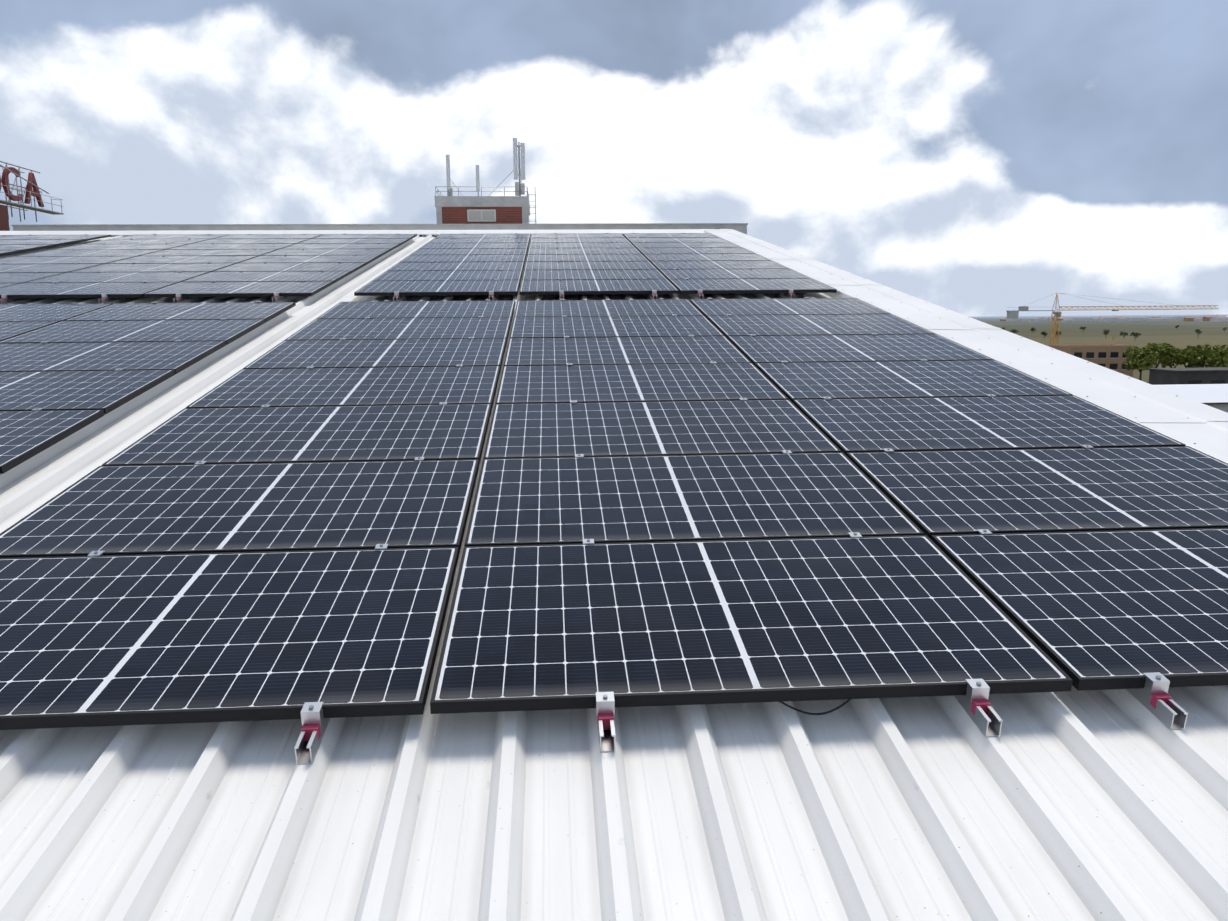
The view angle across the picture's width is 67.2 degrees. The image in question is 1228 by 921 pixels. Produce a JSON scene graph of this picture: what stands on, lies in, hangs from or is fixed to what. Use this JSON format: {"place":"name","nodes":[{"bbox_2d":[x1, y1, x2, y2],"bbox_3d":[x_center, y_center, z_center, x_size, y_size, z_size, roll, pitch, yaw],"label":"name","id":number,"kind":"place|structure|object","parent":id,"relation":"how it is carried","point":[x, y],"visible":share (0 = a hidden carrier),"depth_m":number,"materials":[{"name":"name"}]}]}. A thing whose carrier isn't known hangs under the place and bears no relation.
{"place":"outdoors","nodes":[
{"label":"outdoors","id":0,"kind":"place"},
{"bbox_2d":[11,223,747,233],"bbox_3d":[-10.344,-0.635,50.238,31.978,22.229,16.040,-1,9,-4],"label":"parapet","id":1,"kind":"structure","parent":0,"point":[741,227],"depth_m":40.66,"materials":[{"name":"grey concrete"}]},
{"bbox_2d":[434,186,537,223],"bbox_3d":[-5.919,-11.184,43.880,4.631,3.192,3.710,-1,9,-4],"label":"brick penthouse","id":2,"kind":"object","parent":1,"relation":"on","point":[481,209],"visible":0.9,"depth_m":41.99,"materials":[{"name":"brick"}]},
{"bbox_2d":[446,138,524,195],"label":"antennas","id":3,"kind":"object","parent":2,"relation":"on","point":[519,185],"visible":0.85,"depth_m":42.25,"materials":[{"name":"silver metal"}]},
{"bbox_2d":[0,0,1227,316],"label":"sky","id":4,"kind":"structure","parent":0,"point":[970,158],"materials":[{"name":"white"}]},
{"bbox_2d":[1048,344,1135,376],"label":"tan office building","id":5,"kind":"structure","parent":0,"point":[1112,357],"depth_m":257.47,"materials":[{"name":"beige"}]},
{"bbox_2d":[971,314,1227,382],"bbox_3d":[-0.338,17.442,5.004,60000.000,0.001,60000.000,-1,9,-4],"label":"terrain","id":6,"kind":"structure","parent":0,"point":[1184,334],"depth_m":1004.49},
{"bbox_2d":[0,161,63,230],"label":"sign frame","id":7,"kind":"object","parent":6,"relation":"on","point":[4,220],"visible":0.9,"depth_m":52.25,"materials":[{"name":"metal"}]},
{"bbox_2d":[0,167,43,206],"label":"sign letters","id":8,"kind":"object","parent":7,"relation":"attached to","point":[31,176],"visible":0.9,"depth_m":52.92,"materials":[{"name":"red"}]},
{"bbox_2d":[1006,293,1218,344],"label":"tower crane","id":9,"kind":"object","parent":6,"relation":"on","point":[1013,314],"visible":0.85,"depth_m":301.51,"materials":[{"name":"orange"}]},
{"bbox_2d":[1000,315,1227,321],"bbox_3d":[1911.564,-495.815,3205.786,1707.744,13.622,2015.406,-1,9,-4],"label":"hills","id":10,"kind":"structure","parent":6,"relation":"on","point":[1214,318],"depth_m":2535.10,"materials":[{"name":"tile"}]},
{"bbox_2d":[1130,332,1140,337],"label":"tree","id":11,"kind":"object","parent":6,"relation":"on","point":[1135,334],"visible":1,"depth_m":646.58,"materials":[{"name":"green plant"}]},
{"bbox_2d":[1123,346,1159,379],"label":"tree","id":12,"kind":"object","parent":6,"relation":"on","point":[1146,356],"visible":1,"depth_m":235.93,"materials":[{"name":"green plant"}]},
{"bbox_2d":[1145,342,1173,367],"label":"tree","id":13,"kind":"object","parent":6,"relation":"on","point":[1154,347],"visible":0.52,"depth_m":243.13,"materials":[{"name":"green plant"}]},
{"bbox_2d":[1158,347,1188,367],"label":"tree","id":14,"kind":"object","parent":6,"relation":"on","point":[1165,360],"visible":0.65,"depth_m":240.61,"materials":[{"name":"green plant"}]},
{"bbox_2d":[1147,367,1227,412],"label":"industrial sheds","id":15,"kind":"object","parent":6,"relation":"on","point":[1208,386],"visible":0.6,"depth_m":151.47,"materials":[{"name":"white"}]},
{"bbox_2d":[1174,345,1203,367],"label":"tree","id":16,"kind":"object","parent":6,"relation":"on","point":[1195,359],"visible":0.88,"depth_m":238.82,"materials":[{"name":"green plant"}]},
{"bbox_2d":[1194,344,1213,367],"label":"tree","id":17,"kind":"object","parent":6,"relation":"on","point":[1199,347],"visible":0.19,"depth_m":238.49,"materials":[{"name":"green plant"}]},
{"bbox_2d":[1202,344,1227,366],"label":"tree","id":18,"kind":"object","parent":6,"relation":"on","point":[1217,356],"visible":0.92,"depth_m":232.10,"materials":[{"name":"green plant"}]},
{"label":"building walls","id":19,"kind":"object","parent":6,"relation":"on","visible":0},
{"bbox_2d":[0,234,1227,920],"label":"roof sheet","id":20,"kind":"object","parent":19,"relation":"on","point":[1074,804],"visible":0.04,"depth_m":2.22,"materials":[{"name":"white paint"}]},
{"bbox_2d":[0,233,1187,763],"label":"panel clamps","id":21,"kind":"object","parent":20,"relation":"on","point":[1152,697],"visible":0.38,"depth_m":2.50,"materials":[{"name":"silver metal"}]},
{"bbox_2d":[0,235,110,255],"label":"panels","id":22,"kind":"object","parent":21,"relation":"on","point":[11,244],"visible":1,"depth_m":16.14,"materials":[{"name":"black metal"}]},
{"bbox_2d":[0,234,416,474],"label":"panels","id":23,"kind":"object","parent":21,"relation":"on","point":[68,378],"visible":1,"depth_m":8.74,"materials":[{"name":"black metal"}]},
{"bbox_2d":[0,233,1227,729],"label":"panels","id":24,"kind":"object","parent":21,"relation":"on","point":[246,571],"visible":1,"depth_m":3.65,"materials":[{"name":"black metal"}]},
{"bbox_2d":[780,699,851,714],"bbox_3d":[0.552,0.669,2.520,0.223,0.036,0.040,-1,18,-4],"label":"string cable","id":25,"kind":"object","parent":24,"relation":"attached to","point":[822,713],"visible":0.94,"depth_m":2.51,"materials":[{"name":"black plastic"}]},
{"bbox_2d":[0,229,1227,462],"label":"roof flashings","id":26,"kind":"object","parent":20,"relation":"on","point":[1196,425],"visible":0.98,"depth_m":7.35,"materials":[{"name":"white paint"}]}
]}

